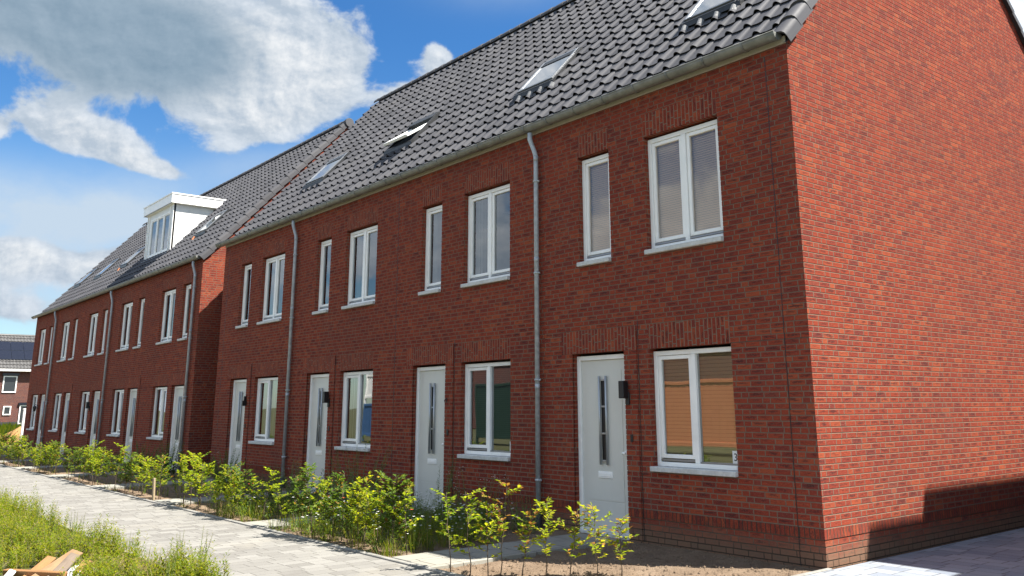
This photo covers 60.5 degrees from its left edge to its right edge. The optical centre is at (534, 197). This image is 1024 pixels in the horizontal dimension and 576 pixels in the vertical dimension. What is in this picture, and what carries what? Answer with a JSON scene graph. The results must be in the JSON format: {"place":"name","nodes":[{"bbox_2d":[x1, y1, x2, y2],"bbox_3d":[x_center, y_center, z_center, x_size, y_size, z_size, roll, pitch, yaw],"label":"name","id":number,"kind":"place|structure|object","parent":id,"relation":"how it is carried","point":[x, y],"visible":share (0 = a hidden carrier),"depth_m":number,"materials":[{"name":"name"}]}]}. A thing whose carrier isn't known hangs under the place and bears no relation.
{"place":"outdoors","nodes":[
{"label":"outdoors","id":0,"kind":"place"},
{"bbox_2d":[0,421,21,434],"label":"grass","id":1,"kind":"structure","parent":0,"point":[6,427],"depth_m":69.09,"materials":[{"name":"green plant"}]},
{"bbox_2d":[22,222,146,451],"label":"terraced house","id":2,"kind":"structure","parent":0,"point":[40,378],"depth_m":38.15,"materials":[{"name":"red brick"}]},
{"bbox_2d":[26,395,37,429],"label":"window","id":3,"kind":"structure","parent":2,"relation":"in","point":[35,397],"depth_m":37.93,"materials":[{"name":"white paint"}]},
{"bbox_2d":[36,395,44,449],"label":"front door","id":4,"kind":"structure","parent":2,"relation":"in","point":[43,396],"depth_m":36.65,"materials":[{"name":"grey paint"}]},
{"bbox_2d":[34,329,47,365],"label":"window","id":5,"kind":"structure","parent":2,"relation":"in","point":[43,333],"depth_m":38.59,"materials":[{"name":"white paint"}]},
{"bbox_2d":[0,481,233,575],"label":"verge","id":6,"kind":"structure","parent":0,"point":[36,563],"depth_m":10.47,"materials":[{"name":"green plant"}]},
{"bbox_2d":[23,556,55,575],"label":"plank","id":7,"kind":"object","parent":6,"relation":"on","point":[44,562],"visible":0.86,"depth_m":8.91,"materials":[{"name":"beige wood"}]},
{"bbox_2d":[3,569,67,575],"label":"plank","id":8,"kind":"object","parent":7,"relation":"on","point":[22,572],"visible":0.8,"depth_m":8.28,"materials":[{"name":"brown wood"}]},
{"bbox_2d":[48,552,78,575],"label":"plank","id":9,"kind":"object","parent":6,"relation":"on","point":[66,562],"visible":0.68,"depth_m":8.73,"materials":[{"name":"beige wood"}]},
{"bbox_2d":[32,549,82,575],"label":"plank","id":10,"kind":"object","parent":9,"relation":"on","point":[53,565],"visible":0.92,"depth_m":8.83,"materials":[{"name":"beige wood"}]},
{"bbox_2d":[43,192,206,454],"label":"terraced house","id":11,"kind":"structure","parent":0,"point":[64,375],"depth_m":34.74,"materials":[{"name":"red brick"}]},
{"bbox_2d":[48,394,60,431],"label":"window","id":12,"kind":"structure","parent":11,"relation":"in","point":[54,429],"depth_m":34.71,"materials":[{"name":"white paint"}]},
{"bbox_2d":[56,322,69,361],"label":"window","id":13,"kind":"structure","parent":11,"relation":"in","point":[66,326],"depth_m":35.46,"materials":[{"name":"white paint"}]},
{"bbox_2d":[60,393,69,453],"bbox_3d":[-17.767,8.600,33.328,0.103,2.300,1.000,11,-17,-39],"label":"front door","id":14,"kind":"structure","parent":11,"relation":"in","point":[65,417],"depth_m":33.51,"materials":[{"name":"grey paint"}]},
{"bbox_2d":[68,172,245,457],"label":"terraced house","id":15,"kind":"structure","parent":0,"point":[92,371],"depth_m":31.52,"materials":[{"name":"red brick"}]},
{"bbox_2d":[74,392,89,433],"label":"window","id":16,"kind":"structure","parent":15,"relation":"in","point":[83,396],"depth_m":31.59,"materials":[{"name":"white paint"}]},
{"bbox_2d":[83,313,97,357],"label":"window","id":17,"kind":"structure","parent":15,"relation":"in","point":[90,353],"depth_m":32.21,"materials":[{"name":"white paint"}]},
{"bbox_2d":[89,391,99,454],"bbox_3d":[-15.088,7.841,30.212,0.103,2.300,1.000,11,-17,-39],"label":"front door","id":18,"kind":"structure","parent":15,"relation":"in","point":[97,393],"depth_m":30.42,"materials":[{"name":"grey paint"}]},
{"bbox_2d":[100,149,291,464],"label":"terraced house","id":19,"kind":"structure","parent":0,"point":[177,221],"depth_m":29.16,"materials":[{"name":"red brick"}]},
{"bbox_2d":[106,390,123,436],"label":"window","id":20,"kind":"structure","parent":19,"relation":"in","point":[114,434],"depth_m":28.44,"materials":[{"name":"white paint"}]},
{"bbox_2d":[115,302,132,351],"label":"window","id":21,"kind":"structure","parent":19,"relation":"in","point":[123,347],"depth_m":29.07,"materials":[{"name":"white paint"}]},
{"bbox_2d":[124,389,136,461],"bbox_3d":[-12.410,7.083,27.097,0.103,2.300,1.000,11,-17,-39],"label":"front door","id":22,"kind":"structure","parent":19,"relation":"in","point":[133,392],"depth_m":27.26,"materials":[{"name":"grey paint"}]},
{"bbox_2d":[132,299,144,348],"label":"window","id":23,"kind":"structure","parent":19,"relation":"in","point":[143,300],"depth_m":27.97,"materials":[{"name":"white paint"}]},
{"bbox_2d":[0,465,447,575],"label":"path","id":24,"kind":"structure","parent":0,"point":[251,551],"depth_m":11.53,"materials":[{"name":"grey concrete"}]},
{"bbox_2d":[138,118,353,475],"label":"terraced house","id":25,"kind":"structure","parent":0,"point":[196,264],"depth_m":24.87,"materials":[{"name":"red brick"}]},
{"bbox_2d":[146,387,166,439],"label":"window","id":26,"kind":"structure","parent":25,"relation":"in","point":[159,436],"depth_m":25.35,"materials":[{"name":"white paint"}]},
{"bbox_2d":[155,289,175,344],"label":"window","id":27,"kind":"structure","parent":25,"relation":"in","point":[168,338],"depth_m":25.97,"materials":[{"name":"white paint"}]},
{"bbox_2d":[168,386,183,469],"bbox_3d":[-9.731,6.325,23.982,0.103,2.300,1.000,11,-17,-39],"label":"front door","id":28,"kind":"structure","parent":25,"relation":"in","point":[179,390],"depth_m":24.13,"materials":[{"name":"grey paint"}]},
{"bbox_2d":[177,285,190,340],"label":"window","id":29,"kind":"structure","parent":25,"relation":"in","point":[184,336],"depth_m":24.84,"materials":[{"name":"white paint"}]},
{"bbox_2d":[209,55,505,487],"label":"terraced house","id":30,"kind":"structure","parent":0,"point":[252,419],"depth_m":21.22,"materials":[{"name":"red brick"}]},
{"bbox_2d":[228,379,246,473],"bbox_3d":[-7.057,5.528,20.944,0.145,2.320,1.000,11,-17,-39],"label":"front door","id":31,"kind":"structure","parent":30,"relation":"in","point":[239,389],"depth_m":21.10,"materials":[{"name":"grey paint"}]},
{"bbox_2d":[235,264,251,328],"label":"window","id":32,"kind":"structure","parent":30,"relation":"in","point":[244,323],"depth_m":21.86,"materials":[{"name":"white paint"}]},
{"bbox_2d":[248,377,277,444],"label":"window","id":33,"kind":"structure","parent":30,"relation":"in","point":[267,435],"depth_m":20.01,"materials":[{"name":"white paint"}]},
{"bbox_2d":[257,254,284,324],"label":"window","id":34,"kind":"structure","parent":30,"relation":"in","point":[275,314],"depth_m":20.64,"materials":[{"name":"white paint"}]},
{"bbox_2d":[0,448,815,575],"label":"soil","id":35,"kind":"structure","parent":0,"point":[510,536],"depth_m":9.91,"materials":[{"name":"brown soil"}]},
{"bbox_2d":[47,440,65,474],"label":"beech sapling","id":36,"kind":"object","parent":35,"relation":"on","point":[56,452],"visible":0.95,"depth_m":22.63,"materials":[{"name":"green plant"}]},
{"bbox_2d":[15,463,122,468],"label":"path","id":37,"kind":"structure","parent":35,"relation":"on","point":[41,467],"depth_m":25.35,"materials":[{"name":"concrete"}]},
{"bbox_2d":[82,440,103,484],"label":"beech sapling","id":38,"kind":"object","parent":35,"relation":"on","point":[93,454],"visible":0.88,"depth_m":19.76,"materials":[{"name":"green plant"}]},
{"bbox_2d":[91,447,113,484],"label":"beech sapling","id":39,"kind":"object","parent":35,"relation":"on","point":[103,467],"visible":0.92,"depth_m":19.44,"materials":[{"name":"green plant"}]},
{"bbox_2d":[48,470,167,477],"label":"path","id":40,"kind":"structure","parent":35,"relation":"on","point":[66,475],"depth_m":22.23,"materials":[{"name":"concrete"}]},
{"bbox_2d":[105,442,128,488],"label":"beech sapling","id":41,"kind":"object","parent":35,"relation":"on","point":[120,461],"visible":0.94,"depth_m":18.53,"materials":[{"name":"green plant"}]},
{"bbox_2d":[124,440,167,474],"bbox_3d":[-10.092,6.734,22.745,1.038,0.872,1.108,11,-17,-39],"label":"weed plant","id":42,"kind":"object","parent":35,"relation":"on","point":[140,465],"visible":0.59,"depth_m":22.74,"materials":[{"name":"green plant"}]},
{"bbox_2d":[92,479,226,489],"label":"path","id":43,"kind":"structure","parent":35,"relation":"on","point":[118,486],"depth_m":18.96,"materials":[{"name":"concrete"}]},
{"bbox_2d":[152,454,174,499],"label":"beech sapling","id":44,"kind":"object","parent":35,"relation":"on","point":[162,460],"visible":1,"depth_m":16.28,"materials":[{"name":"green plant"}]},
{"bbox_2d":[156,437,183,477],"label":"weed plant","id":45,"kind":"object","parent":35,"relation":"on","point":[174,470],"visible":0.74,"depth_m":21.52,"materials":[{"name":"green plant"}]},
{"bbox_2d":[172,453,197,503],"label":"beech sapling","id":46,"kind":"object","parent":35,"relation":"on","point":[182,464],"visible":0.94,"depth_m":15.19,"materials":[{"name":"green plant"}]},
{"bbox_2d":[182,452,214,508],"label":"beech sapling","id":47,"kind":"object","parent":35,"relation":"on","point":[199,458],"visible":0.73,"depth_m":14.87,"materials":[{"name":"green plant"}]},
{"bbox_2d":[187,458,216,507],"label":"beech sapling","id":48,"kind":"object","parent":35,"relation":"on","point":[200,490],"visible":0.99,"depth_m":14.70,"materials":[{"name":"green plant"}]},
{"bbox_2d":[207,448,241,485],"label":"weed plant","id":49,"kind":"object","parent":35,"relation":"on","point":[217,471],"visible":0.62,"depth_m":19.15,"materials":[{"name":"green plant"}]},
{"bbox_2d":[218,461,244,505],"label":"beech sapling","id":50,"kind":"object","parent":35,"relation":"on","point":[229,472],"visible":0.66,"depth_m":13.88,"materials":[{"name":"green plant"}]},
{"bbox_2d":[0,464,464,575],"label":"kerb","id":51,"kind":"structure","parent":35,"relation":"on","point":[444,572],"depth_m":11.59,"materials":[{"name":"concrete"}]},
{"bbox_2d":[154,490,311,505],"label":"path","id":52,"kind":"structure","parent":35,"relation":"on","point":[173,502],"depth_m":15.92,"materials":[{"name":"concrete"}]},
{"bbox_2d":[225,472,245,518],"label":"beech sapling","id":53,"kind":"object","parent":35,"relation":"on","point":[234,490],"visible":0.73,"depth_m":13.45,"materials":[{"name":"green plant"}]},
{"bbox_2d":[225,467,257,520],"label":"beech sapling","id":54,"kind":"object","parent":35,"relation":"on","point":[241,493],"visible":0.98,"depth_m":13.29,"materials":[{"name":"green plant"}]},
{"bbox_2d":[240,477,266,520],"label":"beech sapling","id":55,"kind":"object","parent":35,"relation":"on","point":[245,505],"visible":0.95,"depth_m":13.27,"materials":[{"name":"green plant"}]},
{"bbox_2d":[0,443,526,556],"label":"bed weeds","id":56,"kind":"object","parent":35,"relation":"on","point":[426,538],"visible":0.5,"depth_m":11.79,"materials":[{"name":"green plant"}]},
{"bbox_2d":[242,465,288,498],"bbox_3d":[-4.971,5.303,16.338,0.788,0.628,0.777,-4,-14,15],"label":"weed plant","id":57,"kind":"object","parent":35,"relation":"on","point":[277,476],"visible":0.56,"depth_m":16.24,"materials":[{"name":"green plant"}]},
{"bbox_2d":[252,467,279,520],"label":"beech sapling","id":58,"kind":"object","parent":35,"relation":"on","point":[270,488],"visible":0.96,"depth_m":13.18,"materials":[{"name":"green plant"}]},
{"bbox_2d":[271,480,290,529],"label":"beech sapling","id":59,"kind":"object","parent":35,"relation":"on","point":[279,497],"visible":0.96,"depth_m":12.33,"materials":[{"name":"green plant"}]},
{"bbox_2d":[284,473,315,530],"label":"beech sapling","id":60,"kind":"object","parent":35,"relation":"on","point":[298,479],"visible":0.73,"depth_m":12.04,"materials":[{"name":"green plant"}]},
{"bbox_2d":[273,468,327,505],"bbox_3d":[-3.937,4.813,14.476,0.961,0.706,0.782,11,-17,-39],"label":"weed plant","id":61,"kind":"object","parent":35,"relation":"on","point":[298,489],"visible":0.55,"depth_m":14.46,"materials":[{"name":"green plant"}]},
{"bbox_2d":[289,462,331,532],"bbox_3d":[-2.998,3.979,11.517,0.602,0.955,0.494,-12,-18,41],"label":"beech sapling","id":62,"kind":"object","parent":35,"relation":"on","point":[304,487],"visible":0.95,"depth_m":11.52,"materials":[{"name":"green plant"}]},
{"bbox_2d":[310,475,336,538],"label":"beech sapling","id":63,"kind":"object","parent":35,"relation":"on","point":[324,489],"visible":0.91,"depth_m":11.28,"materials":[{"name":"green plant"}]},
{"bbox_2d":[320,485,346,540],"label":"beech sapling","id":64,"kind":"object","parent":35,"relation":"on","point":[333,503],"visible":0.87,"depth_m":11.26,"materials":[{"name":"green plant"}]},
{"bbox_2d":[317,470,352,540],"bbox_3d":[-2.489,3.902,11.075,0.482,0.889,0.418,12,-18,-43],"label":"beech sapling","id":65,"kind":"object","parent":35,"relation":"on","point":[338,479],"visible":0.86,"depth_m":11.10,"materials":[{"name":"green plant"}]},
{"bbox_2d":[244,508,433,529],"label":"path","id":66,"kind":"structure","parent":35,"relation":"on","point":[263,523],"depth_m":12.71,"materials":[{"name":"concrete"}]},
{"bbox_2d":[326,468,383,513],"bbox_3d":[-2.793,4.531,13.459,0.688,0.770,0.913,11,-17,-39],"label":"weed plant","id":67,"kind":"object","parent":35,"relation":"on","point":[345,498],"visible":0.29,"depth_m":13.44,"materials":[{"name":"green plant"}]},
{"bbox_2d":[340,486,371,540],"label":"beech sapling","id":68,"kind":"object","parent":35,"relation":"on","point":[358,499],"visible":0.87,"depth_m":10.73,"materials":[{"name":"green plant"}]},
{"bbox_2d":[323,438,392,511],"bbox_3d":[-2.932,4.537,14.312,1.060,1.154,1.000,8,-16,-32],"label":"weed plant","id":69,"kind":"object","parent":35,"relation":"on","point":[357,474],"visible":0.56,"depth_m":14.29,"materials":[{"name":"green plant"}]},
{"bbox_2d":[337,475,379,544],"bbox_3d":[-2.194,3.905,10.982,0.501,0.828,0.359,7,-15,-30],"label":"beech sapling","id":70,"kind":"object","parent":35,"relation":"on","point":[348,507],"visible":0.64,"depth_m":10.96,"materials":[{"name":"green plant"}]},
{"bbox_2d":[351,471,384,548],"bbox_3d":[-2.020,3.784,10.657,0.363,0.915,0.440,-2,-13,8],"label":"beech sapling","id":71,"kind":"object","parent":35,"relation":"on","point":[367,494],"visible":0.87,"depth_m":10.67,"materials":[{"name":"green plant"}]},
{"bbox_2d":[363,481,389,547],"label":"beech sapling","id":72,"kind":"object","parent":35,"relation":"on","point":[375,514],"visible":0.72,"depth_m":10.52,"materials":[{"name":"green plant"}]},
{"bbox_2d":[366,470,416,545],"bbox_3d":[-1.672,3.682,10.273,0.593,0.940,0.487,5,-14,-21],"label":"beech sapling","id":73,"kind":"object","parent":35,"relation":"on","point":[386,508],"visible":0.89,"depth_m":10.31,"materials":[{"name":"green plant"}]},
{"bbox_2d":[374,477,417,547],"bbox_3d":[-1.638,3.725,10.287,0.539,0.855,0.443,5,-14,-20],"label":"beech sapling","id":74,"kind":"object","parent":35,"relation":"on","point":[392,503],"visible":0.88,"depth_m":10.28,"materials":[{"name":"green plant"}]},
{"bbox_2d":[388,482,421,554],"bbox_3d":[-1.496,3.713,10.147,0.387,0.804,0.319,5,-14,-22],"label":"beech sapling","id":75,"kind":"object","parent":35,"relation":"on","point":[404,512],"visible":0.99,"depth_m":10.14,"materials":[{"name":"green plant"}]},
{"bbox_2d":[397,491,443,533],"bbox_3d":[-1.477,4.175,11.613,0.762,0.592,0.817,-1,-13,2],"label":"weed plant","id":76,"kind":"object","parent":35,"relation":"on","point":[420,516],"visible":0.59,"depth_m":11.54,"materials":[{"name":"green plant"}]},
{"bbox_2d":[435,456,456,521],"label":"weed plant","id":77,"kind":"object","parent":35,"relation":"on","point":[449,489],"visible":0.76,"depth_m":12.80,"materials":[{"name":"green plant"}]},
{"bbox_2d":[430,488,465,571],"bbox_3d":[-0.839,3.433,9.059,0.438,0.842,0.366,-7,-15,24],"label":"beech sapling","id":78,"kind":"object","parent":35,"relation":"on","point":[453,542],"visible":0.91,"depth_m":9.13,"materials":[{"name":"green plant"}]},
{"bbox_2d":[444,487,485,575],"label":"beech sapling","id":79,"kind":"object","parent":35,"relation":"on","point":[468,518],"visible":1,"depth_m":8.78,"materials":[{"name":"green plant"}]},
{"bbox_2d":[449,466,505,524],"bbox_3d":[-0.821,4.139,12.022,0.886,0.840,0.561,-1,-13,4],"label":"weed plant","id":80,"kind":"object","parent":35,"relation":"on","point":[482,510],"visible":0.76,"depth_m":12.05,"materials":[{"name":"green plant"}]},
{"bbox_2d":[465,502,502,575],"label":"beech sapling","id":81,"kind":"object","parent":35,"relation":"on","point":[484,528],"visible":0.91,"depth_m":8.82,"materials":[{"name":"green plant"}]},
{"bbox_2d":[477,480,523,575],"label":"beech sapling","id":82,"kind":"object","parent":35,"relation":"on","point":[489,507],"visible":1,"depth_m":8.67,"materials":[{"name":"green plant"}]},
{"bbox_2d":[392,533,621,568],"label":"path","id":83,"kind":"structure","parent":35,"relation":"on","point":[438,559],"depth_m":9.93,"materials":[{"name":"concrete"}]},
{"bbox_2d":[511,508,540,575],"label":"beech sapling","id":84,"kind":"object","parent":35,"relation":"on","point":[527,513],"visible":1,"depth_m":8.71,"materials":[{"name":"green plant"}]},
{"bbox_2d":[507,493,545,534],"bbox_3d":[-0.110,4.237,11.752,0.492,0.517,0.579,2,-14,-10],"label":"weed plant","id":85,"kind":"object","parent":35,"relation":"on","point":[523,518],"visible":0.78,"depth_m":11.75,"materials":[{"name":"green plant"}]},
{"bbox_2d":[532,496,564,575],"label":"beech sapling","id":86,"kind":"object","parent":35,"relation":"on","point":[547,549],"visible":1,"depth_m":8.66,"materials":[{"name":"green plant"}]},
{"bbox_2d":[558,506,595,575],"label":"beech sapling","id":87,"kind":"object","parent":35,"relation":"on","point":[574,534],"visible":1,"depth_m":8.68,"materials":[{"name":"green plant"}]},
{"bbox_2d":[577,501,610,575],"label":"beech sapling","id":88,"kind":"object","parent":35,"relation":"on","point":[597,533],"visible":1,"depth_m":8.73,"materials":[{"name":"green plant"}]},
{"bbox_2d":[606,514,639,575],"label":"beech sapling","id":89,"kind":"object","parent":35,"relation":"on","point":[622,521],"visible":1,"depth_m":8.78,"materials":[{"name":"green plant"}]},
{"bbox_2d":[444,540,805,575],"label":"soil crumbs","id":90,"kind":"object","parent":35,"relation":"on","point":[666,566],"visible":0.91,"depth_m":9.27,"materials":[{"name":"brown soil"}]},
{"bbox_2d":[288,1,580,499],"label":"terraced house","id":91,"kind":"structure","parent":0,"point":[345,329],"depth_m":17.97,"materials":[{"name":"red brick"}]},
{"bbox_2d":[305,374,328,491],"bbox_3d":[-4.374,4.769,17.824,0.145,2.320,1.000,11,-17,-39],"label":"front door","id":92,"kind":"structure","parent":91,"relation":"in","point":[317,420],"depth_m":17.94,"materials":[{"name":"grey paint"}]},
{"bbox_2d":[312,239,331,314],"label":"window","id":93,"kind":"structure","parent":91,"relation":"in","point":[321,305],"depth_m":18.75,"materials":[{"name":"white paint"}]},
{"bbox_2d":[334,371,372,451],"bbox_3d":[-3.358,4.068,16.757,0.300,1.462,1.302,11,-17,-39],"label":"window","id":94,"kind":"structure","parent":91,"relation":"in","point":[357,378],"depth_m":17.04,"materials":[{"name":"white paint"}]},
{"bbox_2d":[341,225,377,309],"bbox_3d":[-3.369,1.385,17.385,0.300,1.572,1.252,11,-17,-39],"label":"window","id":95,"kind":"structure","parent":91,"relation":"in","point":[361,298],"depth_m":17.63,"materials":[{"name":"white paint"}]},
{"bbox_2d":[0,0,1023,334],"label":"sky","id":96,"kind":"structure","parent":0,"point":[109,109],"materials":[{"name":"blue"}]},
{"bbox_2d":[391,0,714,527],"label":"terraced house","id":97,"kind":"structure","parent":0,"point":[464,314],"depth_m":14.64,"materials":[{"name":"red brick"}]},
{"bbox_2d":[412,366,445,509],"bbox_3d":[-1.722,4.018,14.741,0.145,2.320,1.000,11,-17,-39],"label":"front door","id":98,"kind":"structure","parent":97,"relation":"in","point":[430,397],"depth_m":14.81,"materials":[{"name":"grey paint"}]},
{"bbox_2d":[418,205,441,295],"bbox_3d":[-1.746,0.926,15.498,0.300,1.572,0.642,11,-17,-39],"label":"window","id":99,"kind":"structure","parent":97,"relation":"in","point":[434,287],"depth_m":15.67,"materials":[{"name":"white paint"}]},
{"bbox_2d":[457,361,510,461],"bbox_3d":[-0.734,3.312,13.650,0.227,1.462,1.302,11,-17,-39],"label":"window","id":100,"kind":"structure","parent":97,"relation":"in","point":[487,402],"depth_m":13.74,"materials":[{"name":"white paint"}]},
{"bbox_2d":[460,184,509,287],"bbox_3d":[-0.717,0.635,14.302,0.300,1.572,1.252,11,-17,-39],"label":"window","id":101,"kind":"structure","parent":97,"relation":"in","point":[480,278],"depth_m":14.55,"materials":[{"name":"white paint"}]},
{"bbox_2d":[532,0,1023,569],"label":"terraced house","id":102,"kind":"structure","parent":0,"point":[824,284],"depth_m":11.09,"materials":[{"name":"red brick"}]},
{"bbox_2d":[577,153,610,266],"bbox_3d":[0.876,0.170,12.393,0.227,1.572,0.642,11,-17,-39],"label":"window","id":103,"kind":"structure","parent":102,"relation":"in","point":[601,255],"depth_m":12.51,"materials":[{"name":"white paint"}]},
{"bbox_2d":[577,354,629,539],"bbox_3d":[0.928,3.268,11.658,0.145,2.320,1.000,11,-17,-39],"label":"front door","id":104,"kind":"structure","parent":102,"relation":"in","point":[603,482],"depth_m":11.70,"materials":[{"name":"grey paint"}]},
{"bbox_2d":[644,119,723,254],"bbox_3d":[1.906,-0.121,11.196,0.227,1.572,1.252,11,-17,-39],"label":"window","id":105,"kind":"structure","parent":102,"relation":"in","point":[690,236],"depth_m":11.24,"materials":[{"name":"white paint"}]},
{"bbox_2d":[650,346,737,476],"bbox_3d":[1.917,2.562,10.568,0.227,1.462,1.302,11,-17,-39],"label":"window","id":106,"kind":"structure","parent":102,"relation":"in","point":[696,433],"depth_m":10.62,"materials":[{"name":"white paint"}]},
{"bbox_2d":[805,528,1023,575],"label":"driveway","id":107,"kind":"structure","parent":0,"point":[1000,554],"depth_m":9.26,"materials":[{"name":"grey concrete"}]},
{"label":"ground","id":108,"kind":"structure","parent":0,"visible":0},
{"bbox_2d":[0,334,34,425],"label":"brick house","id":109,"kind":"structure","parent":108,"relation":"on","point":[16,353],"depth_m":86.60,"materials":[{"name":"red brick"}]},
{"bbox_2d":[2,373,19,392],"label":"window","id":110,"kind":"structure","parent":109,"relation":"in","point":[9,385],"depth_m":85.98,"materials":[{"name":"white paint"}]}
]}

